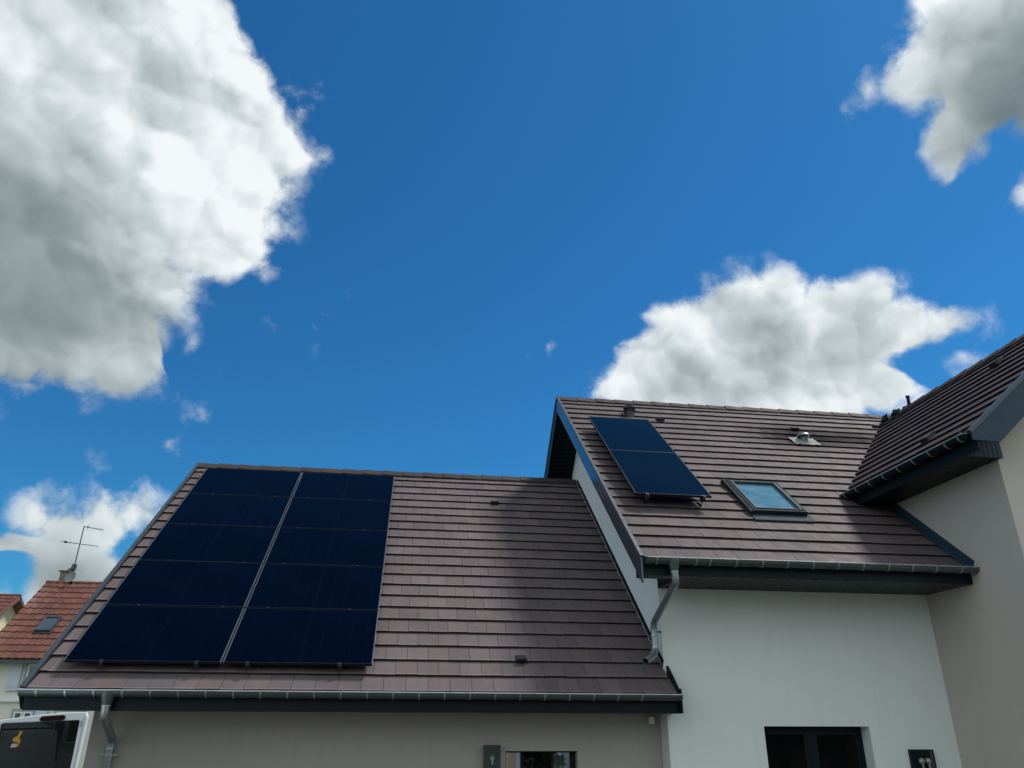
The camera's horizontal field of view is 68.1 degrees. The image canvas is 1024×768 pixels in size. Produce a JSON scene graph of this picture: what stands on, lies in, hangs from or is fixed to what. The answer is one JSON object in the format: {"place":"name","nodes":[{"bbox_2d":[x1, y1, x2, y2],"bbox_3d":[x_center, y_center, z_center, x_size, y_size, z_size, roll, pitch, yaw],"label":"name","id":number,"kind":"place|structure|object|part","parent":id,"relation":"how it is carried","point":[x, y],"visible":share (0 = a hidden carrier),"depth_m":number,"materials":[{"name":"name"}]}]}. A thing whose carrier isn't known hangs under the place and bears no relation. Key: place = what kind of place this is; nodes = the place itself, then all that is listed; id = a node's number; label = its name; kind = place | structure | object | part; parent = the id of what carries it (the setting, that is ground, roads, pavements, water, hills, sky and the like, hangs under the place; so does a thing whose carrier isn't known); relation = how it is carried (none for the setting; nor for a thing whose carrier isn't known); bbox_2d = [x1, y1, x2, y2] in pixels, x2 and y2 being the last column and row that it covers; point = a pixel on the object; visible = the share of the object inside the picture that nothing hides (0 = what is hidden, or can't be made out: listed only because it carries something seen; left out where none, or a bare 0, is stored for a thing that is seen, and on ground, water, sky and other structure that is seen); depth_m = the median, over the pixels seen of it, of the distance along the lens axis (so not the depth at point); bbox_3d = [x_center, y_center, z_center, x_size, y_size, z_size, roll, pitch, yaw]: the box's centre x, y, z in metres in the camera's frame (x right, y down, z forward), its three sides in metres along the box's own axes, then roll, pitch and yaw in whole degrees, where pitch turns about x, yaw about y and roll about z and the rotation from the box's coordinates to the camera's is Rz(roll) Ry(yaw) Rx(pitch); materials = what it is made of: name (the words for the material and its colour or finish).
{"place":"outdoors","nodes":[
{"label":"outdoors","id":0,"kind":"place"},
{"bbox_2d":[0,594,24,639],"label":"neighbour house","id":1,"kind":"structure","parent":0,"point":[11,605],"depth_m":32.23,"materials":[{"name":"beige paint"}]},
{"bbox_2d":[0,712,88,767],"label":"van","id":2,"kind":"object","parent":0,"point":[55,740],"visible":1,"depth_m":6.46,"materials":[{"name":"metal"}]},
{"bbox_3d":[-4.045,3.765,6.133,0.735,2.040,0.059,3,-24,-7],"label":"rear door","id":3,"kind":"part","parent":2,"relation":"part of","materials":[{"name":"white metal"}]},
{"bbox_2d":[0,564,101,767],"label":"neighbour house","id":4,"kind":"structure","parent":0,"point":[32,635],"depth_m":25.85,"materials":[{"name":"red tile"}]},
{"bbox_2d":[5,663,36,690],"bbox_3d":[-15.496,9.541,24.693,1.690,0.930,0.075,3,-24,-7],"label":"window","id":5,"kind":"structure","parent":4,"relation":"in","point":[15,671],"depth_m":24.63,"materials":[{"name":"white paint"}]},
{"bbox_2d":[10,709,47,718],"bbox_3d":[-15.457,10.856,24.119,1.080,0.960,0.075,3,-24,-7],"label":"window","id":6,"kind":"structure","parent":4,"relation":"in","point":[16,713],"depth_m":24.26,"materials":[{"name":"white paint"}]},
{"bbox_2d":[32,616,61,633],"bbox_3d":[-16.120,8.359,26.332,0.600,0.662,0.756,3,-24,-7],"label":"roof window","id":7,"kind":"structure","parent":4,"relation":"in","point":[48,623],"depth_m":26.27,"materials":[{"name":"grey glass"}]},
{"bbox_2d":[54,711,85,713],"bbox_3d":[-14.260,10.977,24.259,0.940,1.060,0.050,3,-24,-7],"label":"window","id":8,"kind":"structure","parent":4,"relation":"in","point":[54,711],"depth_m":24.42,"materials":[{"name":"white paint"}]},
{"bbox_2d":[65,571,75,584],"bbox_3d":[-16.819,7.399,28.828,0.294,0.552,0.398,21,-31,-38],"label":"satellite dish","id":9,"kind":"object","parent":4,"relation":"attached to","point":[70,576],"visible":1,"depth_m":28.89,"materials":[{"name":"metal"}]},
{"bbox_2d":[61,526,102,583],"bbox_3d":[-16.839,6.595,29.424,1.452,2.394,0.600,3,-24,-7],"label":"tv antenna","id":10,"kind":"object","parent":4,"relation":"attached to","point":[75,543],"visible":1,"depth_m":29.55,"materials":[{"name":"metal"}]},
{"bbox_2d":[0,0,1023,604],"label":"sky","id":11,"kind":"structure","parent":0,"point":[378,235],"materials":[{"name":"blue"}]},
{"bbox_3d":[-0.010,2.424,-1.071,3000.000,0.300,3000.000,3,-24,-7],"label":"ground","id":12,"kind":"structure","parent":0,"visible":0},
{"bbox_2d":[17,334,1023,767],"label":"house","id":13,"kind":"structure","parent":12,"relation":"on","point":[801,588],"depth_m":10.04,"materials":[{"name":"brown tile"},{"name":"plaster"},{"name":"pvc"}]},
{"bbox_2d":[98,524,193,668],"bbox_3d":[-5.096,2.484,11.675,0.047,3.822,4.669,3,-24,-7],"label":"mounting rail","id":14,"kind":"object","parent":13,"relation":"attached to","point":[101,664],"visible":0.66,"depth_m":8.83,"materials":[{"name":"metal"}]},
{"bbox_2d":[64,605,243,663],"bbox_3d":[-4.397,3.115,9.472,1.760,0.036,1.168,3,15,-7],"label":"solar panel","id":15,"kind":"object","parent":14,"relation":"attached to","point":[151,634],"visible":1,"depth_m":9.40,"materials":[{"name":"blue glass"}]},
{"bbox_2d":[105,560,262,607],"bbox_3d":[-4.521,2.790,10.608,1.760,0.035,1.168,3,15,-7],"label":"solar panel","id":16,"kind":"object","parent":14,"relation":"attached to","point":[182,583],"visible":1,"depth_m":10.55,"materials":[{"name":"blue glass"}]},
{"bbox_2d":[139,524,277,563],"bbox_3d":[-4.643,2.471,11.746,1.760,0.035,1.168,3,15,-7],"label":"solar panel","id":17,"kind":"object","parent":14,"relation":"attached to","point":[206,543],"visible":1,"depth_m":11.70,"materials":[{"name":"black glass"}]},
{"bbox_2d":[166,494,290,527],"bbox_3d":[-4.765,2.151,12.883,1.760,0.035,1.168,3,15,-7],"label":"solar panel","id":18,"kind":"object","parent":14,"relation":"attached to","point":[226,510],"visible":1,"depth_m":12.84,"materials":[{"name":"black glass"}]},
{"bbox_2d":[188,468,301,496],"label":"solar panel","id":19,"kind":"object","parent":14,"relation":"attached to","point":[240,482],"visible":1,"depth_m":13.98,"materials":[{"name":"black glass"}]},
{"bbox_2d":[194,496,275,669],"bbox_3d":[-4.041,2.546,11.806,0.047,3.822,4.669,3,-24,-7],"label":"mounting rail","id":20,"kind":"object","parent":13,"relation":"attached to","point":[196,665],"visible":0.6,"depth_m":8.96,"materials":[{"name":"metal"}]},
{"bbox_2d":[245,497,309,669],"bbox_3d":[-3.462,2.580,11.878,0.047,3.822,4.669,3,-24,-7],"label":"mounting rail","id":21,"kind":"object","parent":13,"relation":"attached to","point":[247,665],"visible":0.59,"depth_m":9.03,"materials":[{"name":"metal"}]},
{"bbox_2d":[223,608,378,665],"bbox_3d":[-2.634,3.219,9.691,1.760,0.035,1.168,3,15,-7],"label":"solar panel","id":22,"kind":"object","parent":21,"relation":"attached to","point":[307,637],"visible":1,"depth_m":9.62,"materials":[{"name":"blue glass"}]},
{"bbox_2d":[265,528,387,566],"bbox_3d":[-2.877,2.577,11.965,1.760,0.036,1.168,3,15,-7],"label":"solar panel","id":23,"kind":"object","parent":21,"relation":"attached to","point":[305,546],"visible":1,"depth_m":11.91,"materials":[{"name":"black glass"}]},
{"bbox_2d":[280,497,391,530],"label":"solar panel","id":24,"kind":"object","parent":21,"relation":"attached to","point":[335,514],"visible":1,"depth_m":13.05,"materials":[{"name":"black glass"}]},
{"bbox_2d":[293,472,394,502],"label":"solar panel","id":25,"kind":"object","parent":21,"relation":"attached to","point":[346,486],"visible":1,"depth_m":14.20,"materials":[{"name":"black glass"}]},
{"bbox_2d":[337,529,364,670],"bbox_3d":[-2.392,2.643,12.011,0.047,3.822,4.669,3,-24,-7],"label":"mounting rail","id":26,"kind":"object","parent":13,"relation":"attached to","point":[339,667],"visible":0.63,"depth_m":9.15,"materials":[{"name":"metal"}]},
{"bbox_2d":[246,564,383,610],"bbox_3d":[-2.756,2.898,10.828,1.760,0.035,1.168,3,15,-7],"label":"solar panel","id":27,"kind":"object","parent":26,"relation":"attached to","point":[291,586],"visible":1,"depth_m":10.77,"materials":[{"name":"blue glass"}]},
{"bbox_2d":[483,745,500,767],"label":"wall box","id":28,"kind":"object","parent":13,"relation":"attached to","point":[491,756],"visible":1,"depth_m":9.36,"materials":[{"name":"grey metal"}]},
{"bbox_2d":[505,751,575,767],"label":"window","id":29,"kind":"structure","parent":13,"relation":"in","point":[514,759],"depth_m":9.64,"materials":[{"name":"glass"}]},
{"bbox_2d":[641,493,648,503],"bbox_3d":[1.753,1.156,12.350,0.047,2.232,2.625,3,-24,-7],"label":"mounting rail","id":30,"kind":"object","parent":13,"relation":"attached to","point":[646,496],"visible":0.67,"depth_m":10.77,"materials":[{"name":"metal"}]},
{"bbox_2d":[588,416,675,452],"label":"solar panel","id":31,"kind":"object","parent":30,"relation":"attached to","point":[627,434],"visible":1,"depth_m":13.17,"materials":[{"name":"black glass"}]},
{"bbox_2d":[648,716,654,723],"bbox_3d":[1.801,4.356,9.820,0.070,0.090,0.109,3,-24,-7],"label":"wall sensor","id":32,"kind":"object","parent":13,"relation":"attached to","point":[651,719],"depth_m":9.78,"materials":[{"name":"white paint"}]},
{"bbox_2d":[697,495,705,506],"bbox_3d":[2.585,1.205,12.453,0.047,2.232,2.625,3,-24,-7],"label":"mounting rail","id":33,"kind":"object","parent":13,"relation":"attached to","point":[703,498],"visible":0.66,"depth_m":10.88,"materials":[{"name":"metal"}]},
{"bbox_2d":[609,450,711,497],"bbox_3d":[2.226,1.358,11.642,1.134,0.037,1.677,3,16,-7],"label":"solar panel","id":34,"kind":"object","parent":33,"relation":"attached to","point":[659,473],"visible":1,"depth_m":11.52,"materials":[{"name":"blue glass"}]},
{"bbox_2d":[721,479,814,522],"bbox_3d":[3.820,1.753,11.429,0.925,0.902,1.045,3,-24,-7],"label":"roof window","id":35,"kind":"structure","parent":13,"relation":"in","point":[762,500],"depth_m":11.28,"materials":[{"name":"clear glass"}]},
{"bbox_2d":[764,726,866,767],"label":"window","id":36,"kind":"structure","parent":13,"relation":"in","point":[787,746],"depth_m":9.94,"materials":[{"name":"glass"}]},
{"bbox_2d":[908,749,936,767],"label":"wall box","id":37,"kind":"object","parent":13,"relation":"attached to","point":[921,758],"visible":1,"depth_m":9.80,"materials":[{"name":"plastic"}]}
]}

